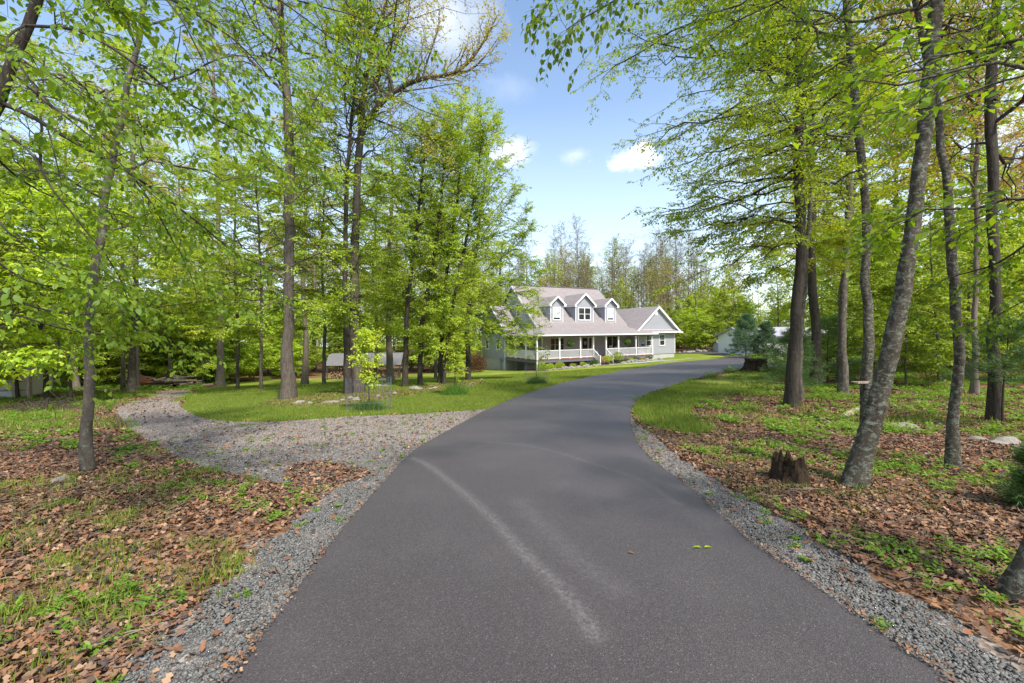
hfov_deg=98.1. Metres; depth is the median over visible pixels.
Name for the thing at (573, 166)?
sky
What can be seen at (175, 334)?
tree
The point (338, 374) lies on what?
firewood
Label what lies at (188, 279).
tree
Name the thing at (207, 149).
tree
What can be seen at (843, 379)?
tree
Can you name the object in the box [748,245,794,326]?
tree
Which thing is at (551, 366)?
shrub
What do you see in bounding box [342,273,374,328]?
tree
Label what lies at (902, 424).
rock
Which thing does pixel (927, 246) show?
tree
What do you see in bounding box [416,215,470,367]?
tree
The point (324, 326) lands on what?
tree
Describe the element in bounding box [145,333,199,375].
tree
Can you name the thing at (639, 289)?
tree
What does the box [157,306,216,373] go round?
tree
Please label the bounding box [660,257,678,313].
tree
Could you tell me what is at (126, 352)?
tree
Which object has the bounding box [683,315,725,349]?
tree
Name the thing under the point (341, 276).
tree
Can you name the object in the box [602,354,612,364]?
potted plant
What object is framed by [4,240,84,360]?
tree
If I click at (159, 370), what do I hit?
tree
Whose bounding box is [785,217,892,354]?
tree
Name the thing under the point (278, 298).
tree
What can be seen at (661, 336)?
window
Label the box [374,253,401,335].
tree
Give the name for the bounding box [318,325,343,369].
tree
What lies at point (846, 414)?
rock
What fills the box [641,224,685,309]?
tree
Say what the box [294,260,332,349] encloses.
tree
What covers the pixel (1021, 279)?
tree
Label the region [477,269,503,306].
tree
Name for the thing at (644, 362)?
path
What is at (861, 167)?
beech tree
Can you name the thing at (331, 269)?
tree
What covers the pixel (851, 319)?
tree
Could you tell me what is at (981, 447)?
branch
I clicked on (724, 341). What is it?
garage building
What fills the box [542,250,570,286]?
tree
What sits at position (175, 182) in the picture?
tree
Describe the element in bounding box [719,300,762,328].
tree
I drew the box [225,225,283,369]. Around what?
tree
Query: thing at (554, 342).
window
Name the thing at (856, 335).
tree
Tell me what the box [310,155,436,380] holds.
tree
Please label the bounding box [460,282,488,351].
tree
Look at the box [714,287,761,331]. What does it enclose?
tree
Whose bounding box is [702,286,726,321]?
tree
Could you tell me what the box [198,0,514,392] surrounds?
oak tree
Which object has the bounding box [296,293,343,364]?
tree
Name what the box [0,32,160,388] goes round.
tree
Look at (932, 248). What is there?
tree
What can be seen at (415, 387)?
rock
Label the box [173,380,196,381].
log
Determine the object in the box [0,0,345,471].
beech tree
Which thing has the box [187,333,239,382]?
tree
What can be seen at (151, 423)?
lane gravel
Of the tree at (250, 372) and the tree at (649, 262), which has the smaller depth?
the tree at (250, 372)
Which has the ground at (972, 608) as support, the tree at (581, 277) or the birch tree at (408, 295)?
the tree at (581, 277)
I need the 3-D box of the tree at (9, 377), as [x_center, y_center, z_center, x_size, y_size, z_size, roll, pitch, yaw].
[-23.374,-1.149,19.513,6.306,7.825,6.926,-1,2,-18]
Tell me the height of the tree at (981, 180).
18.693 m
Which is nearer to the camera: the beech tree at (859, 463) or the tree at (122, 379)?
the beech tree at (859, 463)
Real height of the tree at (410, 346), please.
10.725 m
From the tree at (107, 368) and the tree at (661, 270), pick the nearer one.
the tree at (107, 368)
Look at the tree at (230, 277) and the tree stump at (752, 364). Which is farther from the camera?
the tree at (230, 277)
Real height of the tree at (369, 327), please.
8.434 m
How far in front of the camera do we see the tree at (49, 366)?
14.98 m
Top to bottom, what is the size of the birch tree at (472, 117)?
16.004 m
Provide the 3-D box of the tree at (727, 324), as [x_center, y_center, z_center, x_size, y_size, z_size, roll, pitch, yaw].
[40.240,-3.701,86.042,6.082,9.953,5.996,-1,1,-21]
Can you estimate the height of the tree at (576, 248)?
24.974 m
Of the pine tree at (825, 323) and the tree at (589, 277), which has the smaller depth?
the pine tree at (825, 323)
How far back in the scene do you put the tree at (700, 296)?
90.44 m
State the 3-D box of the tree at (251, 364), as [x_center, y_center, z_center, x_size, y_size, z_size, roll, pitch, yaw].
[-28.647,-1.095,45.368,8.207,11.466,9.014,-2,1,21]
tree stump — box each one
[738,358,770,371]
[768,449,811,486]
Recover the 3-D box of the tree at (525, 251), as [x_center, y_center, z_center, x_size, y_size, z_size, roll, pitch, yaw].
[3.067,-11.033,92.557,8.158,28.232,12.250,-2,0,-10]
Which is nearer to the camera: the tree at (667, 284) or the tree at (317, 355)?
the tree at (317, 355)
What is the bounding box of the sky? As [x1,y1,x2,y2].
[0,0,1023,345]
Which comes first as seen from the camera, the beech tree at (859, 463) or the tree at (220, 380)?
the beech tree at (859, 463)
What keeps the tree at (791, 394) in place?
on the ground at (972, 608)
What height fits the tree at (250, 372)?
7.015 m
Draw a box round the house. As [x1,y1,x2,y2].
[478,285,682,370]
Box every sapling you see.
[347,327,385,406]
[442,333,467,386]
[515,281,559,378]
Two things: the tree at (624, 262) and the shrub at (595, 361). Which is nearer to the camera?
the shrub at (595, 361)
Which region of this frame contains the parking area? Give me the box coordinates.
[674,351,878,366]
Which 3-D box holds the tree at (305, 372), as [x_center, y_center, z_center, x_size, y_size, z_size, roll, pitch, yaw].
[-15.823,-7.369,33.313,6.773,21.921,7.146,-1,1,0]
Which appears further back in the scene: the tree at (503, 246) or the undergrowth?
the tree at (503, 246)
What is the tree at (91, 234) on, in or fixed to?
on the ground at (972, 608)
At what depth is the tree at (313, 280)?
72.09 m
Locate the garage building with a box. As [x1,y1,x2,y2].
[713,327,825,354]
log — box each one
[154,381,182,385]
[167,375,196,378]
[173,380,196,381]
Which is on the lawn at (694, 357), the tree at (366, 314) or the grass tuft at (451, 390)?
the grass tuft at (451, 390)
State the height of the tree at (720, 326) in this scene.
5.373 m
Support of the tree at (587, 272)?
on the ground at (972, 608)
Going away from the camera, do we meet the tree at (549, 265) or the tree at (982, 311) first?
the tree at (982, 311)
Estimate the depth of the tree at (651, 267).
87.97 m
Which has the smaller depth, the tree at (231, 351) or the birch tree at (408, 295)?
the birch tree at (408, 295)
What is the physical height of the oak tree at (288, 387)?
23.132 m
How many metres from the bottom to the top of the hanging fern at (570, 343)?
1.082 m
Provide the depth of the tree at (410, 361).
63.82 m
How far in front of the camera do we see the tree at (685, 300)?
91.80 m
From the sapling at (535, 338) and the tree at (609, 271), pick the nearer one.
the sapling at (535, 338)
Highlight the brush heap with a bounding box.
[0,393,97,413]
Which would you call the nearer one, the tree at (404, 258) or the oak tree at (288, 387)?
the oak tree at (288, 387)
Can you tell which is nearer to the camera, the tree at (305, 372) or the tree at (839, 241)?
the tree at (839, 241)
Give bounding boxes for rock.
[49,475,76,483]
[323,400,338,403]
[409,386,422,389]
[839,406,859,418]
[891,422,919,430]
[968,436,987,440]
[988,436,1021,445]
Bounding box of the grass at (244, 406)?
[0,362,1023,682]
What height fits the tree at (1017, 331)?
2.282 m
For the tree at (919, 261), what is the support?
on the ground at (972, 608)
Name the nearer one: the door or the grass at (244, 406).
the grass at (244, 406)
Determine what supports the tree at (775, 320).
on the ground at (972, 608)
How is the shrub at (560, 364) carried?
on the planting bed
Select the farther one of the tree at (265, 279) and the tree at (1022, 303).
the tree at (265, 279)
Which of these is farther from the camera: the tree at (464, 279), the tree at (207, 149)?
the tree at (464, 279)
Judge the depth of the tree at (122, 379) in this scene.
26.30 m
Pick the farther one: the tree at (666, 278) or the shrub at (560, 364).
the tree at (666, 278)
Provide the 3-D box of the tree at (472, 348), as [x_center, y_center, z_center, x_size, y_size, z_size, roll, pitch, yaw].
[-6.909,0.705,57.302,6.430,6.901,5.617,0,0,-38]
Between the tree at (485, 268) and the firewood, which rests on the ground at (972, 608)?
the tree at (485, 268)
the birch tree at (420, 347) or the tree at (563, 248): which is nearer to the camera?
the birch tree at (420, 347)
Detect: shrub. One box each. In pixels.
[536,362,547,370]
[547,362,555,368]
[555,361,563,367]
[590,359,598,364]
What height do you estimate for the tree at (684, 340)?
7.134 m
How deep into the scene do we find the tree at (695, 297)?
76.68 m
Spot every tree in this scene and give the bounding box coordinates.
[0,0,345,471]
[0,0,446,422]
[0,20,145,399]
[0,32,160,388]
[0,129,113,399]
[0,132,200,397]
[0,135,69,357]
[0,176,133,390]
[0,241,82,379]
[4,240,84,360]
[25,269,114,387]
[37,0,207,391]
[43,266,100,373]
[44,195,116,297]
[49,256,141,381]
[51,332,109,383]
[53,310,152,384]
[58,70,188,385]
[62,79,192,391]
[79,295,166,385]
[96,299,162,379]
[97,313,177,377]
[116,162,236,375]
[117,161,239,375]
[119,318,179,375]
[128,291,210,377]
[138,122,308,387]
[141,234,181,291]
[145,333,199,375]
[146,284,241,383]
[148,144,378,388]
[154,228,212,379]
[155,279,245,382]
[156,256,193,306]
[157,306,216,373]
[166,14,270,386]
[168,0,367,399]
[183,278,275,382]
[184,320,249,377]
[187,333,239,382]
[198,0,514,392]
[212,331,246,377]
[215,254,250,320]
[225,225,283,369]
[228,252,279,371]
[229,134,394,383]
[233,324,281,378]
[235,336,270,378]
[242,243,282,303]
[243,217,283,301]
[244,321,279,375]
[247,308,283,375]
[250,0,426,393]
[255,288,322,373]
[257,92,343,383]
[263,285,310,358]
[263,323,316,372]
[263,338,302,375]
[268,302,329,371]
[280,172,349,370]
[281,255,325,309]
[283,228,339,368]
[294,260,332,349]
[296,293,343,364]
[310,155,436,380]
[314,314,349,369]
[316,238,342,349]
[318,242,367,303]
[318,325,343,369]
[325,278,342,368]
[335,199,418,292]
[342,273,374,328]
[350,147,423,379]
[359,91,481,387]
[359,315,401,366]
[365,101,492,385]
[369,315,403,367]
[370,87,508,383]
[370,242,409,350]
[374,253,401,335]
[381,194,442,368]
[393,323,424,369]
[395,83,504,383]
[395,306,434,370]
[396,198,489,378]
[402,296,457,372]
[412,108,549,379]
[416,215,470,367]
[419,310,474,370]
[432,280,480,349]
[433,325,480,368]
[450,243,480,327]
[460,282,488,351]
[473,246,498,309]
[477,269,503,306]
[478,230,504,306]
[481,239,517,309]
[509,221,542,284]
[509,245,530,284]
[520,0,1023,348]
[537,255,551,285]
[538,230,568,286]
[538,242,579,286]
[539,270,565,285]
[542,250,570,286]
[543,250,558,284]
[547,221,579,286]
[560,259,570,286]
[563,213,598,287]
[566,237,597,287]
[569,250,586,287]
[570,0,892,407]
[577,258,596,287]
[579,250,595,287]
[579,254,601,288]
[595,236,631,305]
[596,232,633,303]
[602,260,620,302]
[605,233,648,305]
[606,241,633,298]
[607,278,630,308]
[610,258,635,306]
[614,0,1023,489]
[615,284,633,308]
[619,262,642,307]
[625,268,664,308]
[627,248,650,305]
[629,268,650,307]
[634,0,919,421]
[634,242,650,305]
[634,303,680,326]
[636,226,667,305]
[638,252,660,304]
[639,239,666,298]
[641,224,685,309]
[642,256,683,315]
[647,238,678,306]
[657,222,707,346]
[658,258,679,307]
[659,229,689,347]
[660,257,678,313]
[661,225,700,347]
[663,307,691,346]
[670,307,714,350]
[672,315,694,344]
[674,291,708,346]
[677,231,720,349]
[679,288,690,324]
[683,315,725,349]
[687,301,723,347]
[694,295,710,344]
[699,319,726,347]
[700,14,968,400]
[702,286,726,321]
[705,297,734,340]
[707,289,731,332]
[710,0,895,385]
[714,0,1022,469]
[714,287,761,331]
[716,0,950,394]
[716,254,751,317]
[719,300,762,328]
[721,273,741,324]
[724,312,769,356]
[731,301,767,325]
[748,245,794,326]
[748,320,783,356]
[749,326,829,389]
[750,0,1023,607]
[760,309,789,326]
[761,306,789,324]
[770,159,844,317]
[770,311,789,326]
[771,224,938,363]
[782,313,872,382]
[783,56,933,380]
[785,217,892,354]
[793,200,849,285]
[805,0,1023,420]
[816,237,852,326]
[820,0,1005,372]
[825,286,858,327]
[828,267,981,385]
[829,287,884,348]
[836,195,903,350]
[847,183,1023,382]
[850,236,948,344]
[853,281,950,362]
[862,0,1023,393]
[871,277,966,355]
[890,0,1023,377]
[911,291,1013,360]
[913,224,1023,371]
[921,229,958,279]
[939,316,1023,426]
[955,153,1022,231]
[958,257,1022,334]
[961,201,1023,339]
[965,113,1023,250]
[965,264,1023,369]
[980,262,1023,355]
[987,438,1023,505]
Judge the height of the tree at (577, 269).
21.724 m
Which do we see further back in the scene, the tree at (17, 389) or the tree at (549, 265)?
the tree at (549, 265)
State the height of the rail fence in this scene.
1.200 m
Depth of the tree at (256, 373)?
54.18 m
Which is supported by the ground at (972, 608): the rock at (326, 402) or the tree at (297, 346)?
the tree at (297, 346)
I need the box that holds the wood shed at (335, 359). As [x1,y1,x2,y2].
[326,352,402,379]
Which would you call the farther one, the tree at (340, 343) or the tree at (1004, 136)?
the tree at (340, 343)
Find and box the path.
[604,359,682,364]
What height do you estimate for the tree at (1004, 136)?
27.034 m
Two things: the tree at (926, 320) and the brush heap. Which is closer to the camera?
the brush heap
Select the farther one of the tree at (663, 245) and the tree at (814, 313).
the tree at (663, 245)
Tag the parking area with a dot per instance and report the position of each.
(725, 354)
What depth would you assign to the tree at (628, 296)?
77.44 m
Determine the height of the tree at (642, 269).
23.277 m
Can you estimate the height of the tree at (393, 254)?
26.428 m
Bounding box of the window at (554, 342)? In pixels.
[550,338,563,351]
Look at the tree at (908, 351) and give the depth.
27.81 m
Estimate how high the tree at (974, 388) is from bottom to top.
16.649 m
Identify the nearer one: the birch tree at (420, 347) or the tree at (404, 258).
the birch tree at (420, 347)
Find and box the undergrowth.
[0,347,1023,682]
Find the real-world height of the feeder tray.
0.210 m
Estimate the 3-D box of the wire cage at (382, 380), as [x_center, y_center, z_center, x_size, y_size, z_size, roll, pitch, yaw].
[-4.058,1.490,12.588,1.245,0.952,1.238,-1,1,0]
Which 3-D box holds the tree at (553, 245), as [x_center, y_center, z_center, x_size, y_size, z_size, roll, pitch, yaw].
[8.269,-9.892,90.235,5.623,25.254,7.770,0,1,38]
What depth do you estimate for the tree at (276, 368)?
58.13 m
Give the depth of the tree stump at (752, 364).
28.24 m
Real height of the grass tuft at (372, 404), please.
0.475 m
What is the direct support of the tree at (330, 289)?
on the ground at (972, 608)
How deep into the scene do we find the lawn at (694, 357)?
45.41 m
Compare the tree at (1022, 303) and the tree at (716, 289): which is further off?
the tree at (716, 289)
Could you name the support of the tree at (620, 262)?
on the ground at (972, 608)
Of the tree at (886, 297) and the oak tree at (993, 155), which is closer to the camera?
the oak tree at (993, 155)
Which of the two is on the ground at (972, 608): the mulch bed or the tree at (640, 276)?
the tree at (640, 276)
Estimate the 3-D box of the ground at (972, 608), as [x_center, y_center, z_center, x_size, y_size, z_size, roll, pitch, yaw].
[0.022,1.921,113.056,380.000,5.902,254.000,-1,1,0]
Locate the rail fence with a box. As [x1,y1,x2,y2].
[0,377,32,398]
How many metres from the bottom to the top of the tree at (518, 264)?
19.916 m
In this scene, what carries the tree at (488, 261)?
on the ground at (972, 608)
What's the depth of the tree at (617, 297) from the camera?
75.46 m
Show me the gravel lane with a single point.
(990, 644)
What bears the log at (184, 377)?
on the log
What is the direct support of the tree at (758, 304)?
on the ground at (972, 608)
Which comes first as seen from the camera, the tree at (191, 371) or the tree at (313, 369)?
the tree at (191, 371)
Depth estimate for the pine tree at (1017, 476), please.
4.46 m
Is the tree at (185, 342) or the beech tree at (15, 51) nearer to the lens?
the beech tree at (15, 51)
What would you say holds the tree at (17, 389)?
on the ground at (972, 608)
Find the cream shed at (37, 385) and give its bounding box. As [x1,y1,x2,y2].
[0,338,59,397]
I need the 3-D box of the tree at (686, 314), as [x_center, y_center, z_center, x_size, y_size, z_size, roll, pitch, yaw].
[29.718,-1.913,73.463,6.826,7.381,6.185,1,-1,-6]
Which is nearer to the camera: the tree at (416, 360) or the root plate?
the root plate
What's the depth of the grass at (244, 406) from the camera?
11.13 m
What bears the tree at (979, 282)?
on the ground at (972, 608)
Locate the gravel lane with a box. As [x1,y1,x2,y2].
[104,390,1023,682]
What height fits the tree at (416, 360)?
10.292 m
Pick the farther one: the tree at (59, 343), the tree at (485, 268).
the tree at (485, 268)
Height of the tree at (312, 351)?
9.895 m
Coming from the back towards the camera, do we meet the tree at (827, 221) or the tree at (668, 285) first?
the tree at (668, 285)
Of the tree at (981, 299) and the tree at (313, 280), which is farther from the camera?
the tree at (313, 280)
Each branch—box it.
[122,628,157,662]
[960,441,1006,455]
[992,462,1016,484]
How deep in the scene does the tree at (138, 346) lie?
30.63 m
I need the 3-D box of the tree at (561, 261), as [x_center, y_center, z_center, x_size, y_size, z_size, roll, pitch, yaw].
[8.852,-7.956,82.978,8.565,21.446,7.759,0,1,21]
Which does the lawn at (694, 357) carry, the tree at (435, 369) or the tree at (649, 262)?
the tree at (435, 369)
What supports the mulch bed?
on the lawn at (694, 357)
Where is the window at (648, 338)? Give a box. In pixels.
[646,336,651,345]
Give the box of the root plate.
[125,373,155,386]
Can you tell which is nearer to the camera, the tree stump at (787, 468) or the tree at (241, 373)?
the tree stump at (787, 468)
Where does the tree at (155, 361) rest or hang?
on the ground at (972, 608)
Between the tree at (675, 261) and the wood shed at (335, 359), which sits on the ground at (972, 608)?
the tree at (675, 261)
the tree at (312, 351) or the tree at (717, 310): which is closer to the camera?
the tree at (312, 351)
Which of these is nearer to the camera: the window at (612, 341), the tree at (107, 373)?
the tree at (107, 373)
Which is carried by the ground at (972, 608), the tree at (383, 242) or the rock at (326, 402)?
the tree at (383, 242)
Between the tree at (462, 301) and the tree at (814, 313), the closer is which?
the tree at (814, 313)
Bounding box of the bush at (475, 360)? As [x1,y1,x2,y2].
[463,353,487,371]
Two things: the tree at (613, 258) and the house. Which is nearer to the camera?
the house
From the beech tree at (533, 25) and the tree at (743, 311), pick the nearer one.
the beech tree at (533, 25)
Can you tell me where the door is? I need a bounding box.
[581,337,592,355]
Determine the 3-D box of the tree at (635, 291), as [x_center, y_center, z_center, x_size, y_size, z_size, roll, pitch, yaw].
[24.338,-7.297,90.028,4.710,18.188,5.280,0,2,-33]
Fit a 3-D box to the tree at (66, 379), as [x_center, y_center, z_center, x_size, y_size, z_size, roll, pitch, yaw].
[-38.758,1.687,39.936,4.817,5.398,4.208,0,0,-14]
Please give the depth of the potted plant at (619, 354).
50.18 m
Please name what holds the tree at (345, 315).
on the mulch bed
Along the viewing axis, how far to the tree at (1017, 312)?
27.97 m
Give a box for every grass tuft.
[351,396,384,411]
[439,377,471,395]
[526,374,546,384]
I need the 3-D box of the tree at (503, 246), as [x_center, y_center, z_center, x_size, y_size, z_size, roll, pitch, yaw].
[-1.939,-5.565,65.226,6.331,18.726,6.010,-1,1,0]
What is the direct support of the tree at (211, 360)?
on the ground at (972, 608)
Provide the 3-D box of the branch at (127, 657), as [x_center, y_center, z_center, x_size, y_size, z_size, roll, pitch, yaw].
[-2.042,1.669,2.443,0.014,0.027,0.243,-1,1,-2]
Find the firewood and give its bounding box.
[330,369,398,378]
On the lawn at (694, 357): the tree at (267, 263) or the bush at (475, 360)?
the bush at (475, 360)
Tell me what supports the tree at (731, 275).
on the ground at (972, 608)
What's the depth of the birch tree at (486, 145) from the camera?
23.07 m
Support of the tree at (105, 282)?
on the ground at (972, 608)
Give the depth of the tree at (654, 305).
80.33 m
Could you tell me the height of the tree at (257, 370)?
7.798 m
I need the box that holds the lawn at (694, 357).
[183,354,777,436]
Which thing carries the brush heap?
on the ground at (972, 608)
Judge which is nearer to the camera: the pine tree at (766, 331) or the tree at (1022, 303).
the tree at (1022, 303)
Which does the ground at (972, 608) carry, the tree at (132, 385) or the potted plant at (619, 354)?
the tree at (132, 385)
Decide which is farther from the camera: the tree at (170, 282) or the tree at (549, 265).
the tree at (549, 265)
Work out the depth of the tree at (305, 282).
83.09 m
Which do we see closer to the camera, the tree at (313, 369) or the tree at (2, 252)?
the tree at (2, 252)
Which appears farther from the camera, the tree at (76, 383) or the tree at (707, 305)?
the tree at (707, 305)
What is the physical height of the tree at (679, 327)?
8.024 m
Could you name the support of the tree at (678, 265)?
on the ground at (972, 608)
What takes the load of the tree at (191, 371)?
on the ground at (972, 608)
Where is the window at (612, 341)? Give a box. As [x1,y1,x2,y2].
[607,336,617,352]
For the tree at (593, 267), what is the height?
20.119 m
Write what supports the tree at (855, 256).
on the ground at (972, 608)
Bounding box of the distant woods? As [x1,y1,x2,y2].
[55,243,874,359]
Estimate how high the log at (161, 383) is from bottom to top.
0.428 m
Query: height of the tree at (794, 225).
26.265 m
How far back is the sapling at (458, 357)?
17.39 m
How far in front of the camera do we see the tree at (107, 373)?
38.26 m
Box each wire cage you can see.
[345,375,391,409]
[525,367,547,384]
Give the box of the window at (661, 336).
[659,334,664,345]
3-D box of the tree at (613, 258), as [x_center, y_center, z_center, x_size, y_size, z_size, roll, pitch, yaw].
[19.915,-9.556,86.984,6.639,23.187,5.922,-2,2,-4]
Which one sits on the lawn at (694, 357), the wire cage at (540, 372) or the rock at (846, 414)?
the wire cage at (540, 372)
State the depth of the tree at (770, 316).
74.36 m
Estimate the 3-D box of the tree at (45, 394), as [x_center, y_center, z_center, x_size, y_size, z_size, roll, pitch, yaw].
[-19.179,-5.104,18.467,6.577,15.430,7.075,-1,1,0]
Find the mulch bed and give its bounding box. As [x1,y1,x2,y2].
[280,382,482,405]
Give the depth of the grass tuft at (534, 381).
23.54 m
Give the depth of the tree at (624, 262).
104.17 m
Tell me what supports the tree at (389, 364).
on the lawn at (694, 357)
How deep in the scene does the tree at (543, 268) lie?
87.12 m
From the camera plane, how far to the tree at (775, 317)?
80.44 m
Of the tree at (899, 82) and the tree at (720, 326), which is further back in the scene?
the tree at (720, 326)
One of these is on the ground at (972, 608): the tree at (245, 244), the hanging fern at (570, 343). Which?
the tree at (245, 244)
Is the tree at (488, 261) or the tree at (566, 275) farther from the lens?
the tree at (566, 275)
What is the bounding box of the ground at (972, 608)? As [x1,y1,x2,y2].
[0,344,1023,682]
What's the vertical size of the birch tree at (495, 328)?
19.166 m
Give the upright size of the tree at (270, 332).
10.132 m
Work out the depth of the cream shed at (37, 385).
21.91 m
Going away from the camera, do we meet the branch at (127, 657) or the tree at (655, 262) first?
the branch at (127, 657)
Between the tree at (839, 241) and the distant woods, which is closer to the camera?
the tree at (839, 241)
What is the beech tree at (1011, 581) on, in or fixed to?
on the ground at (972, 608)
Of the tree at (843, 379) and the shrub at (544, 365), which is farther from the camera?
the shrub at (544, 365)
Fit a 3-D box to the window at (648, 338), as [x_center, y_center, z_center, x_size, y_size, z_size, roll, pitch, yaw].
[17.340,-0.130,56.276,0.980,1.480,0.085,-1,1,-29]
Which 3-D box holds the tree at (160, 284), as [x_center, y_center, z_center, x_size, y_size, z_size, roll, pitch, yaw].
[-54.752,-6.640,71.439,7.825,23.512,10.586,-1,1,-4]
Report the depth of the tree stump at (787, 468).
5.26 m
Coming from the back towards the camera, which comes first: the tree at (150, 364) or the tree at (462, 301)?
the tree at (462, 301)
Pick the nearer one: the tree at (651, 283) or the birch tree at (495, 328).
the birch tree at (495, 328)
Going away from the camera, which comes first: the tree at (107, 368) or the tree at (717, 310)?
the tree at (107, 368)
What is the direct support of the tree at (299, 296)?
on the ground at (972, 608)
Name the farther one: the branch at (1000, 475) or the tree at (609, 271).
the tree at (609, 271)
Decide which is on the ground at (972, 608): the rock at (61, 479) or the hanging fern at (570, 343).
the rock at (61, 479)
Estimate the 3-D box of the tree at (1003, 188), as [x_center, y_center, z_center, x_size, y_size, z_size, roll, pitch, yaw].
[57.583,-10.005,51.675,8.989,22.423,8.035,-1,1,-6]
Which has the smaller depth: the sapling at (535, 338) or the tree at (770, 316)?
the sapling at (535, 338)
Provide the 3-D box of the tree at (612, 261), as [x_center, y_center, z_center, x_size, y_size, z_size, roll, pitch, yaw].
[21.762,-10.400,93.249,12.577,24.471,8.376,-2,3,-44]
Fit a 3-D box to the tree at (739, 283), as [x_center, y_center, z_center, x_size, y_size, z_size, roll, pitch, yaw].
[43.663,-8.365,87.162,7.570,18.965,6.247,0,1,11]
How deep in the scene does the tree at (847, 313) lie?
49.50 m
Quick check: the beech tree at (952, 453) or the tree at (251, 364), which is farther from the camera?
the tree at (251, 364)
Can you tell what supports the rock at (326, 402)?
on the mulch bed
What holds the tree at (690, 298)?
on the ground at (972, 608)
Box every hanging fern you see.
[566,339,573,346]
[624,338,630,344]
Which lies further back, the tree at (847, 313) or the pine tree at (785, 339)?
the tree at (847, 313)
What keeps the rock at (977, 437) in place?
on the ground at (972, 608)
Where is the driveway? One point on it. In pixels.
(497, 543)
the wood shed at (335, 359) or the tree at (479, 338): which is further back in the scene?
the tree at (479, 338)
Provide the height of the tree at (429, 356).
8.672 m
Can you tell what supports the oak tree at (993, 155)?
on the ground at (972, 608)
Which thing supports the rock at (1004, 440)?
on the ground at (972, 608)
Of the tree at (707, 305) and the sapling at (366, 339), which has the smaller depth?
the sapling at (366, 339)
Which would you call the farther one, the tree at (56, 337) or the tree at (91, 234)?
the tree at (91, 234)
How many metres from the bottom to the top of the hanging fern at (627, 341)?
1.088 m
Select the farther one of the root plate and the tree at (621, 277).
the tree at (621, 277)
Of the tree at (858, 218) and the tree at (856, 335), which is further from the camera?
the tree at (858, 218)
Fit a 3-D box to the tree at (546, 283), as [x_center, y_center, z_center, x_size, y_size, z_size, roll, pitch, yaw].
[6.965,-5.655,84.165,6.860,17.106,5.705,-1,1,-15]
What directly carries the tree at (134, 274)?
on the ground at (972, 608)
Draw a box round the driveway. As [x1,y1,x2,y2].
[228,357,948,682]
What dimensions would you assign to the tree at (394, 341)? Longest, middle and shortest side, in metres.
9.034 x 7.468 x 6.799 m
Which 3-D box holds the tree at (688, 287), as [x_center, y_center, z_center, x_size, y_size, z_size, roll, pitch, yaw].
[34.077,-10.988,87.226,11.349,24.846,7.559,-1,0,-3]
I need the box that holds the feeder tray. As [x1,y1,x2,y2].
[851,381,869,390]
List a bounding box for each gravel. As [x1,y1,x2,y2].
[115,402,706,480]
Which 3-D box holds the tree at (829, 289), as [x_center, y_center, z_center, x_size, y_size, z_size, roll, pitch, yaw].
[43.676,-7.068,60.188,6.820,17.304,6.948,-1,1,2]
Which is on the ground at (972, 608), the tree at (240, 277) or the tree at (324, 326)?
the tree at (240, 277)
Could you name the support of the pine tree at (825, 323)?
on the ground at (972, 608)
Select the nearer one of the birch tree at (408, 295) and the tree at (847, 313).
the birch tree at (408, 295)
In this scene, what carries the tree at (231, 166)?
on the lawn at (694, 357)
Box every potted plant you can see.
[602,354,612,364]
[611,352,623,363]

